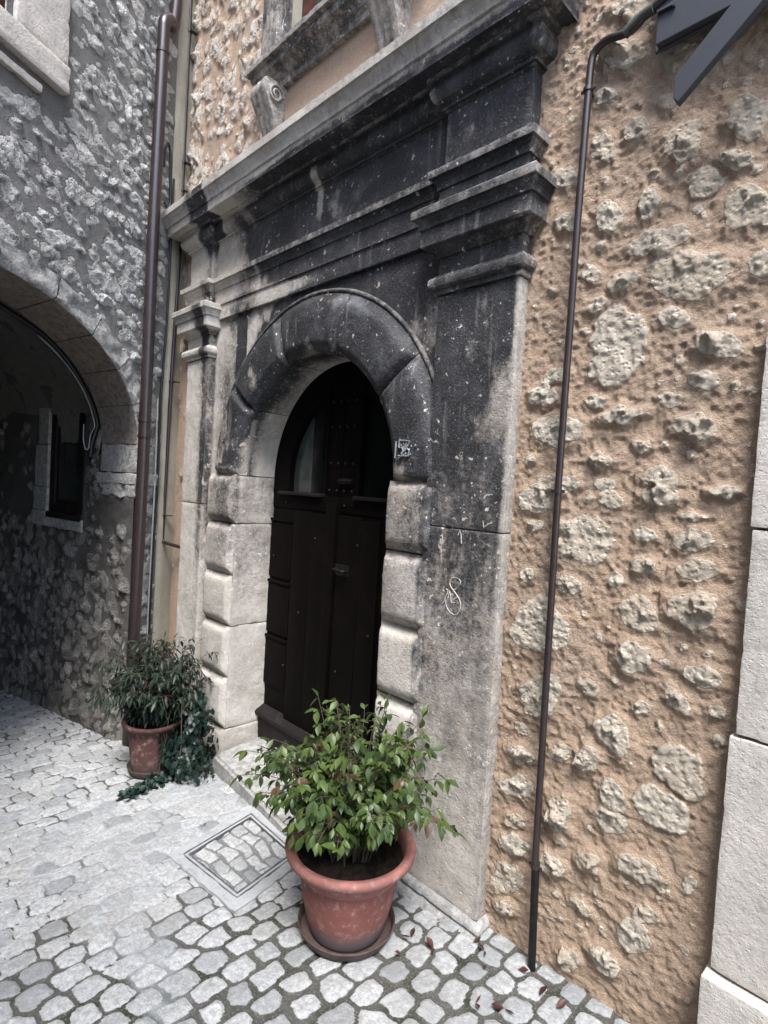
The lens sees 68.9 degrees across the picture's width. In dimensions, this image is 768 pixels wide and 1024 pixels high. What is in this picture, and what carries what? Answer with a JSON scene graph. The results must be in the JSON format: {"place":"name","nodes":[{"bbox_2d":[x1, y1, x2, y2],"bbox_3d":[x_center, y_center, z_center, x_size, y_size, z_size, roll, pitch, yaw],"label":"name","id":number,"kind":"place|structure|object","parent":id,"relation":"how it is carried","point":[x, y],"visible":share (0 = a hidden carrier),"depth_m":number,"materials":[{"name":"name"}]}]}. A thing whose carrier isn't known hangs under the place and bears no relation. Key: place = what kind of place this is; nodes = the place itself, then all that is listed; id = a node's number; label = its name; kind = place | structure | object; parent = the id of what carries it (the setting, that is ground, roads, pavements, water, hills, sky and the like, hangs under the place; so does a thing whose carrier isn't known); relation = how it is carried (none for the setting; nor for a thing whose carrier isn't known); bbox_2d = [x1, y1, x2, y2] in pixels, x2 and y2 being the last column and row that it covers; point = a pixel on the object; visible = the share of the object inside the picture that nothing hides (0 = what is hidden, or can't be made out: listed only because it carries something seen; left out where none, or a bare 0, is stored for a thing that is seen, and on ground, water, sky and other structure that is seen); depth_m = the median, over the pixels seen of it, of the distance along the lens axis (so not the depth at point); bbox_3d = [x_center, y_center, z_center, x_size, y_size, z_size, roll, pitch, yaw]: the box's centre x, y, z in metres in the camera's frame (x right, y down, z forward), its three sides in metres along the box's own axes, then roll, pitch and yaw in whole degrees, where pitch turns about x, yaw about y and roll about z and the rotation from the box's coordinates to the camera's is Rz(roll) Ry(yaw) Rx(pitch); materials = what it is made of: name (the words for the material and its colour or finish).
{"place":"outdoors","nodes":[
{"label":"outdoors","id":0,"kind":"place"},
{"bbox_2d":[0,690,630,1023],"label":"street paving","id":1,"kind":"structure","parent":0,"point":[111,912],"depth_m":2.00,"materials":[{"name":"grey stone"}]},
{"bbox_2d":[0,0,195,740],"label":"arched building","id":2,"kind":"structure","parent":1,"relation":"on","point":[77,82],"depth_m":3.68,"materials":[{"name":"stone"}]},
{"bbox_2d":[0,0,70,95],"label":"window","id":3,"kind":"structure","parent":2,"relation":"in","point":[37,32],"depth_m":2.74,"materials":[{"name":"white stone"}]},
{"bbox_2d":[0,302,99,456],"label":"arch cable","id":4,"kind":"object","parent":2,"relation":"attached to","point":[63,355],"visible":1,"depth_m":3.63,"materials":[{"name":"black rubber"}]},
{"bbox_2d":[46,413,85,521],"bbox_3d":[-2.351,-0.423,4.190,0.535,0.955,0.078,5,3,35],"label":"passage window","id":5,"kind":"structure","parent":2,"relation":"in","point":[67,464],"depth_m":4.25,"materials":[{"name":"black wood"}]},
{"bbox_2d":[122,0,182,744],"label":"downpipe","id":6,"kind":"object","parent":2,"relation":"attached to","point":[168,22],"visible":1,"depth_m":3.55,"materials":[{"name":"brown metal"}]},
{"bbox_2d":[146,399,158,639],"bbox_3d":[-1.584,0.357,3.804,0.012,2.240,0.023,4,2,15],"label":"pale cable","id":7,"kind":"object","parent":2,"relation":"attached to","point":[152,518],"visible":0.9,"depth_m":3.79,"materials":[{"name":"grey plastic"}]},
{"bbox_2d":[147,179,174,665],"bbox_3d":[-1.532,-0.367,3.810,0.014,3.750,0.075,4,2,15],"label":"wall cable","id":8,"kind":"object","parent":2,"relation":"attached to","point":[160,407],"depth_m":3.79,"materials":[{"name":"black rubber"}]},
{"bbox_2d":[163,142,171,207],"bbox_3d":[-1.431,-2.224,3.700,0.017,0.419,0.100,4,2,15],"label":"cable loop","id":9,"kind":"object","parent":2,"relation":"attached to","point":[167,144],"visible":0.92,"depth_m":3.72,"materials":[{"name":"black rubber"}]},
{"bbox_2d":[126,759,174,778],"bbox_3d":[-1.366,1.488,3.291,0.270,0.040,0.270,1,3,-45],"label":"plant saucer","id":10,"kind":"object","parent":1,"relation":"on","point":[138,775],"visible":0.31,"depth_m":3.17,"materials":[{"name":"brown ceramic"}]},
{"bbox_2d":[121,714,184,772],"bbox_3d":[-1.358,1.351,3.286,0.344,0.296,0.344,1,3,-45],"label":"terracotta pot","id":11,"kind":"object","parent":10,"relation":"on","point":[144,753],"visible":0.48,"depth_m":3.17,"materials":[{"name":"ceramic"}]},
{"bbox_2d":[87,629,217,728],"bbox_3d":[-1.342,0.969,3.284,0.692,0.559,0.718,3,2,-4],"label":"potted shrub","id":12,"kind":"object","parent":11,"relation":"in","point":[146,690],"visible":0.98,"depth_m":3.17,"materials":[{"name":"green plant"}]},
{"bbox_2d":[115,681,218,799],"bbox_3d":[-1.161,1.267,3.173,0.439,0.569,0.594,4,2,5],"label":"ivy","id":13,"kind":"object","parent":1,"relation":"on","point":[195,729],"visible":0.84,"depth_m":3.15,"materials":[{"name":"green plant"}]},
{"bbox_2d":[167,806,292,913],"bbox_3d":[-0.636,1.533,2.504,0.506,0.078,0.640,1,3,-45],"label":"inspection cover","id":14,"kind":"object","parent":1,"relation":"on","point":[236,853],"visible":0.96,"depth_m":2.45,"materials":[{"name":"stone"}]},
{"bbox_2d":[298,901,394,961],"bbox_3d":[-0.138,1.496,2.053,0.356,0.040,0.356,1,3,-45],"label":"plant saucer","id":15,"kind":"object","parent":1,"relation":"on","point":[376,946],"visible":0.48,"depth_m":1.96,"materials":[{"name":"brown ceramic"}]},
{"bbox_2d":[285,822,415,952],"bbox_3d":[-0.129,1.351,2.048,0.476,0.314,0.476,1,3,-45],"label":"terracotta pot","id":16,"kind":"object","parent":15,"relation":"on","point":[347,907],"visible":0.62,"depth_m":1.91,"materials":[{"name":"ceramic"}]},
{"bbox_2d":[229,686,466,866],"bbox_3d":[-0.079,0.947,2.007,0.756,0.616,0.785,1,3,-45],"label":"potted shrub","id":17,"kind":"object","parent":16,"relation":"in","point":[355,812],"visible":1,"depth_m":1.92,"materials":[{"name":"green plant"}]},
{"bbox_2d":[402,927,414,936],"bbox_3d":[0.092,1.514,2.010,0.062,0.011,0.018,1,3,-41],"label":"fallen leaf","id":18,"kind":"object","parent":1,"relation":"on","point":[412,931],"visible":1,"depth_m":2.02,"materials":[{"name":"red plant"}]},
{"bbox_2d":[426,936,433,952],"bbox_3d":[0.165,1.514,1.953,0.022,0.013,0.075,3,2,-10],"label":"fallen leaf","id":19,"kind":"object","parent":1,"relation":"on","point":[430,941],"visible":1,"depth_m":1.97,"materials":[{"name":"red plant"}]},
{"bbox_2d":[168,0,767,1023],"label":"ochre house","id":20,"kind":"structure","parent":1,"relation":"on","point":[664,402],"depth_m":1.74,"materials":[{"name":"stone"}]},
{"bbox_2d":[162,0,197,548],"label":"thin pipe","id":21,"kind":"object","parent":20,"relation":"attached to","point":[184,161],"visible":0.8,"depth_m":3.87,"materials":[{"name":"beige metal"}]},
{"bbox_2d":[255,361,393,779],"bbox_3d":[-0.133,0.317,3.202,0.477,2.500,1.520,1,3,-45],"label":"wooden door","id":22,"kind":"structure","parent":20,"relation":"attached to","point":[333,477],"depth_m":3.11,"materials":[{"name":"brown wood"}]},
{"bbox_2d":[263,362,347,738],"bbox_3d":[-0.517,0.251,3.352,0.085,2.415,0.760,1,3,-45],"label":"door leaf","id":23,"kind":"structure","parent":22,"relation":"in","point":[309,460],"depth_m":3.26,"materials":[{"name":"brown wood"}]},
{"bbox_2d":[326,361,393,759],"bbox_3d":[0.015,0.304,2.812,0.085,2.415,0.760,1,3,-45],"label":"door leaf","id":24,"kind":"structure","parent":22,"relation":"in","point":[368,456],"depth_m":2.93,"materials":[{"name":"brown wood"}]},
{"bbox_2d":[244,0,411,136],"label":"window","id":25,"kind":"structure","parent":20,"relation":"in","point":[324,25],"depth_m":2.89,"materials":[{"name":"stone"}]},
{"bbox_2d":[161,0,581,941],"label":"stone portal","id":26,"kind":"object","parent":20,"relation":"attached to","point":[369,216],"visible":0.85,"depth_m":2.32,"materials":[{"name":"stone"}]},
{"bbox_2d":[528,0,666,971],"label":"thin pipe","id":27,"kind":"object","parent":20,"relation":"attached to","point":[635,23],"visible":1,"depth_m":1.84,"materials":[{"name":"brown metal"}]},
{"bbox_2d":[655,0,767,106],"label":"metal canopy","id":28,"kind":"object","parent":20,"relation":"attached to","point":[679,21],"visible":1,"depth_m":1.50,"materials":[{"name":"grey metal"}]},
{"bbox_2d":[491,1001,513,1013],"bbox_3d":[0.366,1.522,1.718,0.075,0.014,0.021,4,2,22],"label":"fallen leaf","id":29,"kind":"object","parent":1,"relation":"on","point":[497,1005],"visible":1,"depth_m":1.73,"materials":[{"name":"red plant"}]},
{"bbox_2d":[519,966,527,971],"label":"fallen leaf","id":30,"kind":"object","parent":1,"relation":"on","point":[523,969],"visible":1,"depth_m":1.87,"materials":[{"name":"red plant"}]},
{"bbox_2d":[539,986,546,994],"bbox_3d":[0.507,1.527,1.788,0.021,0.014,0.037,4,2,25],"label":"fallen leaf","id":31,"kind":"object","parent":1,"relation":"on","point":[542,989],"visible":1,"depth_m":1.79,"materials":[{"name":"red plant"}]},
{"bbox_2d":[556,999,565,1007],"bbox_3d":[0.552,1.529,1.742,0.042,0.014,0.019,2,3,-32],"label":"fallen leaf","id":32,"kind":"object","parent":1,"relation":"on","point":[561,1003],"visible":1,"depth_m":1.74,"materials":[{"name":"red plant"}]},
{"bbox_2d":[697,333,767,1023],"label":"ashlar doorpost","id":33,"kind":"object","parent":1,"relation":"on","point":[734,983],"visible":0.99,"depth_m":1.46,"materials":[{"name":"beige stone"}]}
]}

